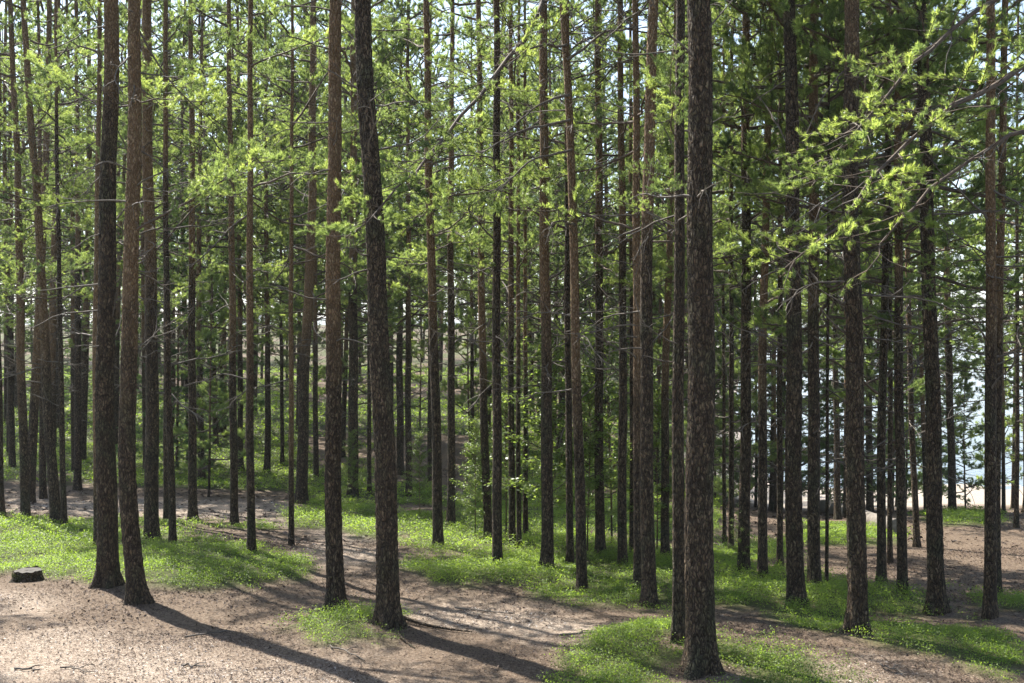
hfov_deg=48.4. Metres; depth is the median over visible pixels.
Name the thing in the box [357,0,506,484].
pine tree
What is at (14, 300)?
pine tree
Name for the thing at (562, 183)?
pine tree
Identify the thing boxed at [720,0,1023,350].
pine tree
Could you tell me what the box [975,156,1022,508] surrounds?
pine tree
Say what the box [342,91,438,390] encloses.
pine tree
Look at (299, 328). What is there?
pine tree
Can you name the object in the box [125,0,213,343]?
pine tree
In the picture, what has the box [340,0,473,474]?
pine tree
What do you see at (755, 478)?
young spruce
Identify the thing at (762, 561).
pine tree
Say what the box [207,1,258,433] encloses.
pine tree
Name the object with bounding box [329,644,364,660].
fallen stick
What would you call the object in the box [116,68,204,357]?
pine tree
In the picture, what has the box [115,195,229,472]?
young spruce
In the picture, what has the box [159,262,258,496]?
young pine
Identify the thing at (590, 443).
leafy sapling
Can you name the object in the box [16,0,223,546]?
pine tree
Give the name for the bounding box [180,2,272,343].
pine tree
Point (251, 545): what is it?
pine tree
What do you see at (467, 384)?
young pine
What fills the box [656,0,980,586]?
pine tree
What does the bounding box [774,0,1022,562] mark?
pine tree
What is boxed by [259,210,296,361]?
pine tree
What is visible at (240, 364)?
pine tree
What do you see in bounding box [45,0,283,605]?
pine tree
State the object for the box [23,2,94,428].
pine tree
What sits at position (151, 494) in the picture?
pine tree
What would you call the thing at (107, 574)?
pine tree
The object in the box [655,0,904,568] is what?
pine tree
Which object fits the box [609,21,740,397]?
pine tree
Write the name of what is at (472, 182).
pine tree
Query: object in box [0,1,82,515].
pine tree
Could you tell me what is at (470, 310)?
pine tree
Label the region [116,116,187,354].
pine tree
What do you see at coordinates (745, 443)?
pine tree
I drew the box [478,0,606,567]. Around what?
pine tree
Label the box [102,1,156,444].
pine tree
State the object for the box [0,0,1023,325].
sky
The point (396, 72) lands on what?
pine tree
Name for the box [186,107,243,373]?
pine tree
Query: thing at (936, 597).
pine tree
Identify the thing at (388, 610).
pine tree
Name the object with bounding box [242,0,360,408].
pine tree
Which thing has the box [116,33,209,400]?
pine tree
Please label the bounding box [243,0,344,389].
pine tree
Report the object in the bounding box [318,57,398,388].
pine tree
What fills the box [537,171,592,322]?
pine tree
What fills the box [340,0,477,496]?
pine tree
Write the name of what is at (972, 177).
pine tree
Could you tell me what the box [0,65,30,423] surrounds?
pine tree
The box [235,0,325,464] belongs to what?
pine tree
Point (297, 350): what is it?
pine tree
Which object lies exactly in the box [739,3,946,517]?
pine tree
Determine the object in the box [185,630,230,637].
fallen stick
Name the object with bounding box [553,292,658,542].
leafy sapling
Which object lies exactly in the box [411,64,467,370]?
pine tree
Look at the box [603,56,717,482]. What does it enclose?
pine tree
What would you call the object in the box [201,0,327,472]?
pine tree
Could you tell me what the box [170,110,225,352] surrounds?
pine tree
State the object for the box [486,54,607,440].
pine tree
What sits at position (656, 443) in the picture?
leafy sapling
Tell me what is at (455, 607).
fallen stick
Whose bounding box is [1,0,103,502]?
pine tree
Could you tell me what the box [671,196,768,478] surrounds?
young spruce
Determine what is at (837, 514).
pine tree
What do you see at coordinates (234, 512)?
pine tree
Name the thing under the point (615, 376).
young spruce
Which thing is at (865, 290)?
pine tree
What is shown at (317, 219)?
pine tree
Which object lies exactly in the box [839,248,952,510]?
pine tree
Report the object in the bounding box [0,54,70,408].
pine tree
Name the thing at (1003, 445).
pine tree
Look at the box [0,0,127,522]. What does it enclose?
pine tree
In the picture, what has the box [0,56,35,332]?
pine tree
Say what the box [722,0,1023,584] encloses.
pine tree
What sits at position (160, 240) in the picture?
pine tree
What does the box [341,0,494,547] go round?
pine tree
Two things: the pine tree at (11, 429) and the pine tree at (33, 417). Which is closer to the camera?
the pine tree at (33, 417)
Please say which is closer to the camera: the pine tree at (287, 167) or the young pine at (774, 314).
the young pine at (774, 314)
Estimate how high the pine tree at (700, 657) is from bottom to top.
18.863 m
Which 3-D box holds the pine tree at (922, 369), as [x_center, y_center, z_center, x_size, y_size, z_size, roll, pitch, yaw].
[11.817,-2.250,32.781,3.836,14.848,4.131,0,0,-18]
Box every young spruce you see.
[25,210,92,407]
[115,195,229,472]
[173,172,270,437]
[580,206,629,438]
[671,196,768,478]
[715,212,807,507]
[801,203,920,500]
[801,265,876,503]
[886,297,982,505]
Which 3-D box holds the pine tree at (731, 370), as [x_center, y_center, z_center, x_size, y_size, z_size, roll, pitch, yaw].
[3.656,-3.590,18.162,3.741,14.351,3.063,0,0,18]
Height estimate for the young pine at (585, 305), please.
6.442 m
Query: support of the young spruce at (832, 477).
on the forest floor
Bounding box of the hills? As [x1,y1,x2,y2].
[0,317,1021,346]
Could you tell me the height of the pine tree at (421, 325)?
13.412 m
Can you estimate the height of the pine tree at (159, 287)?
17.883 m
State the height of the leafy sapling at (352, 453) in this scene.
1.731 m
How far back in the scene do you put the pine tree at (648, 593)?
13.26 m
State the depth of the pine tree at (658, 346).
29.95 m
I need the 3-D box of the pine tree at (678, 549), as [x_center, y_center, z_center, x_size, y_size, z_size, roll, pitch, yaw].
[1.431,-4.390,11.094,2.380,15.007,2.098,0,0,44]
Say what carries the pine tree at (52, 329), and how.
on the forest floor
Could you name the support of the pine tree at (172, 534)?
on the forest floor
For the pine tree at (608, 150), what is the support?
on the forest floor
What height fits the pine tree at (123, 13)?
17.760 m
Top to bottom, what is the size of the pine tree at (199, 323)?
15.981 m
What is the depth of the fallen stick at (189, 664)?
10.37 m
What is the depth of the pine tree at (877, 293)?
36.58 m
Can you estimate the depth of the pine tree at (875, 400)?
42.86 m
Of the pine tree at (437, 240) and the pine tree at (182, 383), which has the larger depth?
the pine tree at (437, 240)
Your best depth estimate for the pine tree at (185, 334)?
35.29 m
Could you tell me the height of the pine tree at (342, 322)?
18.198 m
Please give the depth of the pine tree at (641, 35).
39.77 m
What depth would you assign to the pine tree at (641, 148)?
44.73 m
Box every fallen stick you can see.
[14,665,41,670]
[60,664,94,672]
[181,662,205,666]
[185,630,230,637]
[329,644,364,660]
[454,606,514,613]
[560,630,593,635]
[879,663,906,674]
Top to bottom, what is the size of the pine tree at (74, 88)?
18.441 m
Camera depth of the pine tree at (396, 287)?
18.23 m
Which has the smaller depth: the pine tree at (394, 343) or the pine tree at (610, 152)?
the pine tree at (394, 343)
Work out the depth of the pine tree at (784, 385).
36.75 m
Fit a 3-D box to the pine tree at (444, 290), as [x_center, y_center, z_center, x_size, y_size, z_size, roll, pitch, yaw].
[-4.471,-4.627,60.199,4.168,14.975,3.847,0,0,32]
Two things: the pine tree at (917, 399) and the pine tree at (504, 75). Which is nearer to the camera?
the pine tree at (917, 399)
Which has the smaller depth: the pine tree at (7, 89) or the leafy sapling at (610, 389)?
the leafy sapling at (610, 389)
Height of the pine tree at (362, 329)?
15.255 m
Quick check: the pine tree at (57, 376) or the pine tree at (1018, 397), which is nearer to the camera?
the pine tree at (1018, 397)
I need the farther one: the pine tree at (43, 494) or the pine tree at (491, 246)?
the pine tree at (491, 246)
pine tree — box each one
[0,0,48,467]
[0,0,69,454]
[0,0,93,498]
[0,0,103,524]
[0,0,125,516]
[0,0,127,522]
[0,0,140,471]
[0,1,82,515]
[0,5,82,437]
[0,16,34,314]
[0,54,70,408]
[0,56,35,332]
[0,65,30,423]
[0,120,70,362]
[0,191,27,295]
[0,191,34,368]
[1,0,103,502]
[2,0,174,459]
[4,0,96,481]
[7,67,84,329]
[12,124,46,361]
[13,87,72,308]
[16,0,95,443]
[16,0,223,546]
[22,0,228,588]
[23,0,125,490]
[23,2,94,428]
[25,89,122,419]
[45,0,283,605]
[50,0,242,470]
[54,0,261,520]
[61,107,140,381]
[63,0,122,335]
[64,72,93,327]
[65,0,246,539]
[69,1,158,344]
[81,152,140,331]
[102,0,139,339]
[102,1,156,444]
[116,0,281,479]
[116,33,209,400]
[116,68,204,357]
[116,111,187,363]
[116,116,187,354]
[116,177,175,389]
[123,0,212,361]
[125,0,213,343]
[126,0,275,521]
[138,0,244,542]
[152,0,246,462]
[152,0,277,444]
[154,43,188,437]
[155,57,224,360]
[156,104,205,394]
[168,0,311,524]
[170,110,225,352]
[173,0,300,470]
[176,3,289,415]
[177,0,362,552]
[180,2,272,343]
[180,42,263,402]
[180,133,255,350]
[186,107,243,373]
[187,0,406,545]
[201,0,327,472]
[201,15,284,379]
[205,0,297,448]
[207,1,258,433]
[216,0,362,503]
[218,234,272,359]
[219,29,344,445]
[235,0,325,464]
[241,0,380,477]
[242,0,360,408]
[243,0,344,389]
[254,135,269,378]
[255,74,343,429]
[257,58,344,371]
[259,142,297,361]
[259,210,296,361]
[265,0,410,611]
[269,0,445,495]
[270,39,394,457]
[271,142,299,386]
[278,13,419,439]
[281,0,442,493]
[295,0,660,592]
[304,0,471,647]
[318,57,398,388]
[319,83,364,374]
[320,38,444,409]
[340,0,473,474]
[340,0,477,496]
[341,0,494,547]
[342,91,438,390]
[343,238,365,376]
[344,1,443,418]
[344,194,366,362]
[345,63,441,371]
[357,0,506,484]
[372,0,531,525]
[389,0,625,546]
[396,112,454,365]
[403,238,444,360]
[404,239,445,362]
[405,173,419,370]
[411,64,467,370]
[412,113,463,359]
[413,0,527,459]
[413,0,673,562]
[414,0,559,438]
[418,0,538,538]
[418,153,468,381]
[419,0,538,564]
[426,0,582,547]
[434,0,617,534]
[454,40,540,399]
[455,166,487,361]
[456,29,564,397]
[456,86,506,337]
[458,101,527,367]
[467,0,605,409]
[470,2,626,436]
[473,70,587,424]
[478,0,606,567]
[485,0,688,589]
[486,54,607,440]
[490,0,628,453]
[500,0,727,555]
[504,171,538,355]
[505,0,739,553]
[528,129,628,385]
[530,53,608,398]
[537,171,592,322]
[550,0,659,442]
[551,0,643,446]
[559,0,761,566]
[569,0,761,555]
[572,0,749,643]
[577,84,626,316]
[580,0,721,607]
[586,120,663,439]
[603,0,687,463]
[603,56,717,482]
[606,0,772,457]
[607,117,664,381]
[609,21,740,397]
[612,142,673,376]
[625,0,866,577]
[626,4,776,462]
[626,12,756,436]
[627,12,761,440]
[628,0,836,548]
[629,0,732,679]
[639,0,836,571]
[643,0,808,543]
[652,46,739,433]
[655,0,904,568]
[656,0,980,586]
[713,0,971,582]
[713,28,838,511]
[714,0,868,609]
[714,6,839,509]
[715,129,840,444]
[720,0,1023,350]
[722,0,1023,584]
[734,0,920,519]
[736,0,978,635]
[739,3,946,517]
[750,0,1023,593]
[751,3,948,457]
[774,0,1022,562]
[783,4,1023,546]
[801,0,952,512]
[805,10,941,459]
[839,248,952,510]
[858,0,1023,509]
[859,0,1009,615]
[864,284,924,506]
[865,6,985,510]
[879,222,980,478]
[892,0,1023,595]
[903,0,1023,527]
[903,141,1019,470]
[906,0,1023,619]
[940,2,1023,511]
[941,145,1023,513]
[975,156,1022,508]
[1002,106,1023,411]
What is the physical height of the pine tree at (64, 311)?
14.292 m
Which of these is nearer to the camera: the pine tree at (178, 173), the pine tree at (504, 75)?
the pine tree at (504, 75)
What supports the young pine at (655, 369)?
on the forest floor
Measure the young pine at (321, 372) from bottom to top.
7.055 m
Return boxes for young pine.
[90,306,141,424]
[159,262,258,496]
[270,278,325,400]
[393,272,446,427]
[441,258,492,444]
[470,259,535,469]
[504,264,552,416]
[564,268,613,449]
[616,270,671,462]
[669,307,728,451]
[671,291,752,497]
[713,274,784,497]
[718,263,807,512]
[754,307,833,492]
[842,304,922,512]
[873,322,960,507]
[921,353,1006,510]
[961,333,1022,511]
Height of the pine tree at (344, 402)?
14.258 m
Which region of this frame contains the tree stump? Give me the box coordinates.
[8,566,44,582]
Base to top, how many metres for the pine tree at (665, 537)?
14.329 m
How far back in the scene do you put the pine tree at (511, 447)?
18.19 m
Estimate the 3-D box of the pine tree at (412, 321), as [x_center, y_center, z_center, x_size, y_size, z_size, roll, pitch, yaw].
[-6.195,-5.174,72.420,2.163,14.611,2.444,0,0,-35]
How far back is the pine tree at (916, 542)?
19.22 m
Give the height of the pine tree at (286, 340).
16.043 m
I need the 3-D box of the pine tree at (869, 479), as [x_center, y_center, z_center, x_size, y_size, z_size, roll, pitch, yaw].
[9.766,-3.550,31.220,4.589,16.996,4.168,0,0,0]
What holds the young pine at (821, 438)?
on the forest floor
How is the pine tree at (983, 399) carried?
on the forest floor
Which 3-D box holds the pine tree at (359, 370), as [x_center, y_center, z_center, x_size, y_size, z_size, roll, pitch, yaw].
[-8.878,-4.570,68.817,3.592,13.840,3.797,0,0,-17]
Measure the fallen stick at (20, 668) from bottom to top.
0.038 m
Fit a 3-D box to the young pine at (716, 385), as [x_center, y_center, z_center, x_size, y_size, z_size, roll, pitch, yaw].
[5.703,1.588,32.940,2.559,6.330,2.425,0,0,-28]
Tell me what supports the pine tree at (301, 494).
on the forest floor
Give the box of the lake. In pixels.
[735,347,1022,489]
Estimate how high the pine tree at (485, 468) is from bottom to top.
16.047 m
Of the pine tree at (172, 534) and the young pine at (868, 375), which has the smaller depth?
the pine tree at (172, 534)
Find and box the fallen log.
[820,500,896,533]
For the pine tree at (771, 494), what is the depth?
33.23 m
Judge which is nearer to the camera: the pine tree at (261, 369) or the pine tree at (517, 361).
the pine tree at (517, 361)
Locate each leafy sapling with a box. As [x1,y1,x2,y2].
[341,429,371,499]
[401,428,431,510]
[450,415,491,536]
[469,354,536,536]
[479,311,611,507]
[532,355,629,550]
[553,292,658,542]
[608,371,686,548]
[724,503,754,559]
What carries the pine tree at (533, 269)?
on the forest floor
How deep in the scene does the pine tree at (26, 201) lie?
67.60 m
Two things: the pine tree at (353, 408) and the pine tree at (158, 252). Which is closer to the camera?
the pine tree at (353, 408)
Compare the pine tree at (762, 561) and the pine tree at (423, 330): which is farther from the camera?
the pine tree at (423, 330)
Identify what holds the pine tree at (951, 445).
on the forest floor
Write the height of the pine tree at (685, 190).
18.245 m
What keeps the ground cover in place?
on the forest floor
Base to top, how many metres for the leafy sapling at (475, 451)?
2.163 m
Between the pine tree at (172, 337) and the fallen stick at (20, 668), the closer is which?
the fallen stick at (20, 668)
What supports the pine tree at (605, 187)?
on the forest floor
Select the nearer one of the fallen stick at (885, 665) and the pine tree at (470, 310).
the fallen stick at (885, 665)
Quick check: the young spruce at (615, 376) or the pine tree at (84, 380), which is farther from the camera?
the young spruce at (615, 376)
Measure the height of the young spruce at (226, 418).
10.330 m
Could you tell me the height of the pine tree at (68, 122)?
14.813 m
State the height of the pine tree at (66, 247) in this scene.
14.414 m
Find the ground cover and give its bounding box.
[0,364,1023,682]
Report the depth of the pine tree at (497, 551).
16.40 m
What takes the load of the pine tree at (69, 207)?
on the forest floor
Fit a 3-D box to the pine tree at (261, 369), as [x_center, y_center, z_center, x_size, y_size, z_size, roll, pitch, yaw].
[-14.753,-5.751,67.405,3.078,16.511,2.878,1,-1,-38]
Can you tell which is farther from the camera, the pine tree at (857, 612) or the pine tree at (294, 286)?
the pine tree at (294, 286)
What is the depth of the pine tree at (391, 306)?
27.47 m
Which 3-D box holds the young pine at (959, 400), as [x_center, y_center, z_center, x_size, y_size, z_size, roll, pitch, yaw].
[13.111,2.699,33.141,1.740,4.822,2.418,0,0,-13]
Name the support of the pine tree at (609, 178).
on the forest floor
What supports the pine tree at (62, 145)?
on the forest floor
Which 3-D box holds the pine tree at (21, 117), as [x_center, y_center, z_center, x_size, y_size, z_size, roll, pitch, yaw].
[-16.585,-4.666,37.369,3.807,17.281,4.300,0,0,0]
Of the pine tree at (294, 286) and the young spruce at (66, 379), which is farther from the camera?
the pine tree at (294, 286)
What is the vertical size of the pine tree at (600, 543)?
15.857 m
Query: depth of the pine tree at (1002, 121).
13.59 m
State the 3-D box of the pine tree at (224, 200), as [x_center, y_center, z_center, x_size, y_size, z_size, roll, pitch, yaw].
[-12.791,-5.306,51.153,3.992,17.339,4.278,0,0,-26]
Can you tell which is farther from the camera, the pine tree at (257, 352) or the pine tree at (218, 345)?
the pine tree at (218, 345)
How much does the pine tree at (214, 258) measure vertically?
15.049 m
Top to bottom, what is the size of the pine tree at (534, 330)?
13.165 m
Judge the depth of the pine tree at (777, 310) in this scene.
39.73 m
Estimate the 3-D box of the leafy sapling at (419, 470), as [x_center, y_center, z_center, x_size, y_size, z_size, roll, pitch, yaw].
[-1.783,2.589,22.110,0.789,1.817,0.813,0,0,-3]
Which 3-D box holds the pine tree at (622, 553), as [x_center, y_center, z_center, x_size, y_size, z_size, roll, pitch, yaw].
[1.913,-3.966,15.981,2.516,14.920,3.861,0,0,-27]
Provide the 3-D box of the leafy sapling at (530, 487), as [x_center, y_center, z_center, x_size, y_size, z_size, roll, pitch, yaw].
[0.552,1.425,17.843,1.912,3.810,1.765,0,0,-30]
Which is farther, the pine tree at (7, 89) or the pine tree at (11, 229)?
the pine tree at (7, 89)
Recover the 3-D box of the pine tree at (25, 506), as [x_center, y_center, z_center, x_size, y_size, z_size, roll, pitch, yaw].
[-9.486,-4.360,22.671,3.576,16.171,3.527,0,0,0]
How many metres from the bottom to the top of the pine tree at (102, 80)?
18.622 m
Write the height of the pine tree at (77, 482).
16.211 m
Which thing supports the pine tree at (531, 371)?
on the forest floor
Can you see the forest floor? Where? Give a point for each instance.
(1010, 619)
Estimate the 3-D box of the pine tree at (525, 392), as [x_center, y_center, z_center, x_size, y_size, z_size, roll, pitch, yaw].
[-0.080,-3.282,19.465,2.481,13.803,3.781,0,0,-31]
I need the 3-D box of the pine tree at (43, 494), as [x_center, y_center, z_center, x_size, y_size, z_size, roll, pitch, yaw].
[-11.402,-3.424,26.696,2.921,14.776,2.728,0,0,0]
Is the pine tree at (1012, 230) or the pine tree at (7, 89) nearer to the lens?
the pine tree at (1012, 230)
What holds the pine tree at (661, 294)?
on the forest floor
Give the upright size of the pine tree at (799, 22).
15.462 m
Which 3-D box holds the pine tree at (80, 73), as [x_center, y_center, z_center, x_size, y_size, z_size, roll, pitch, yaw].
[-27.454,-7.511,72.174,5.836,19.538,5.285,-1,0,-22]
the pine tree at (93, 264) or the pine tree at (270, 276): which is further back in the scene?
the pine tree at (93, 264)
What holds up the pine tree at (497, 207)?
on the forest floor
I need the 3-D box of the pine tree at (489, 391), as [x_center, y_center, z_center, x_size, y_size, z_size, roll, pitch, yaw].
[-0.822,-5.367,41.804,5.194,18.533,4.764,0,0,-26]
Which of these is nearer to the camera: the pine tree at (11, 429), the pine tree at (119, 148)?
the pine tree at (11, 429)
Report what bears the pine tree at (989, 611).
on the forest floor
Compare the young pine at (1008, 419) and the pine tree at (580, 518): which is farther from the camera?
the young pine at (1008, 419)
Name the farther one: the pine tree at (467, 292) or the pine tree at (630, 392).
the pine tree at (467, 292)
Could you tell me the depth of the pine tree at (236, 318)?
62.11 m
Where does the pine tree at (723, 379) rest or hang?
on the forest floor
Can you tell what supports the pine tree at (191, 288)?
on the forest floor
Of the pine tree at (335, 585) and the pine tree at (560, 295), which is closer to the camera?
the pine tree at (335, 585)
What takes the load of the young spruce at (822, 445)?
on the forest floor
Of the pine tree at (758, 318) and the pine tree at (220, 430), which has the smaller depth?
the pine tree at (758, 318)
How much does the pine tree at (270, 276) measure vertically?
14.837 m
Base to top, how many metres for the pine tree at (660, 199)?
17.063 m
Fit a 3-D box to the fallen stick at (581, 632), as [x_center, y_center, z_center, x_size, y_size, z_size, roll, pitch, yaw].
[0.700,2.972,11.615,0.421,0.087,0.149,0,0,0]
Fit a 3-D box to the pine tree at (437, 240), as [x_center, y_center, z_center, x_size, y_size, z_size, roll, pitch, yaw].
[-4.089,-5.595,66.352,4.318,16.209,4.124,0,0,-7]
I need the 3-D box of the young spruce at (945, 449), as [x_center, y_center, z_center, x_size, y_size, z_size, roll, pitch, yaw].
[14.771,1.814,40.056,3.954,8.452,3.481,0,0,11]
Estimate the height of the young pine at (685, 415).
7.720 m
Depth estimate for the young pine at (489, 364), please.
31.94 m
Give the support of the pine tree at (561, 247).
on the forest floor
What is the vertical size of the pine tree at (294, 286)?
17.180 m
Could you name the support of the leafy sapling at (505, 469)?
on the forest floor
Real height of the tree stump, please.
0.269 m
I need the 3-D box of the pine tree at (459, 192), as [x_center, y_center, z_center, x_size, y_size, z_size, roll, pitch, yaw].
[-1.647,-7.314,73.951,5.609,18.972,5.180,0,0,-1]
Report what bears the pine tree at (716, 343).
on the forest floor
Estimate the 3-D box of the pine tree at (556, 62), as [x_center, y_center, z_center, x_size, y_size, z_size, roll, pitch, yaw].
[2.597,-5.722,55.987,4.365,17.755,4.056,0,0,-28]
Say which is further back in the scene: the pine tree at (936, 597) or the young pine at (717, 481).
the young pine at (717, 481)
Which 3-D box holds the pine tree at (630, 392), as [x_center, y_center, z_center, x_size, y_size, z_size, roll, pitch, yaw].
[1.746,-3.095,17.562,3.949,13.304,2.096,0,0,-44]
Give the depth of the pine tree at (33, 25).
41.50 m
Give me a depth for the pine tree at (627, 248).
51.99 m
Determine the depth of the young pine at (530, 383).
45.74 m
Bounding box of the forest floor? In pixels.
[0,325,1023,682]
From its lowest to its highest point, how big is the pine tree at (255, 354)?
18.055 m
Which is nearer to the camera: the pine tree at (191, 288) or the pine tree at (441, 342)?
the pine tree at (191, 288)
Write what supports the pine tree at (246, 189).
on the forest floor
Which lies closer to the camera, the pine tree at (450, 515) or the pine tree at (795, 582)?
the pine tree at (795, 582)
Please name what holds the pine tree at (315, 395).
on the forest floor
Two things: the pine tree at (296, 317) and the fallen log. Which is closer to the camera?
the fallen log
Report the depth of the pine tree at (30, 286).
80.26 m
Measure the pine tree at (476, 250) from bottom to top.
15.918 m
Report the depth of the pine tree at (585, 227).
37.76 m
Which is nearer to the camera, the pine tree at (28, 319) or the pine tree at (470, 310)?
the pine tree at (470, 310)
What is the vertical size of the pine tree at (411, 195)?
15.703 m
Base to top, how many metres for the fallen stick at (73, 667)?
0.030 m
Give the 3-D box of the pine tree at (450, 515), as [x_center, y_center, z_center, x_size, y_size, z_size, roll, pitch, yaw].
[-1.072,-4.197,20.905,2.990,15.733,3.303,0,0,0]
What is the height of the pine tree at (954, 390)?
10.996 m
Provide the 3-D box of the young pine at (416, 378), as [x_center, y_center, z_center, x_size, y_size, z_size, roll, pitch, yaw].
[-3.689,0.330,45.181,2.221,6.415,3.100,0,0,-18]
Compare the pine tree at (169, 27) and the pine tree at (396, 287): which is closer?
the pine tree at (396, 287)
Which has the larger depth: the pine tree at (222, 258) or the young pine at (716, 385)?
the pine tree at (222, 258)
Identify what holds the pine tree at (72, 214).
on the forest floor
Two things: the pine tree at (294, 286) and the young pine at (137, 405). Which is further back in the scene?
the pine tree at (294, 286)
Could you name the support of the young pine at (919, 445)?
on the forest floor
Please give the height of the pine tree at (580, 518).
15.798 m
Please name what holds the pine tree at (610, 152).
on the forest floor
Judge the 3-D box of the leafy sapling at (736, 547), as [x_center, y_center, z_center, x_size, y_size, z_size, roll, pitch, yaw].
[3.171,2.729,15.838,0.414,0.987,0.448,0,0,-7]
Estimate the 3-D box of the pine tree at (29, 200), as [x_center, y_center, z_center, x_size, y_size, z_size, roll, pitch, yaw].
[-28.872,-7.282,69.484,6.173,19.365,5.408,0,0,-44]

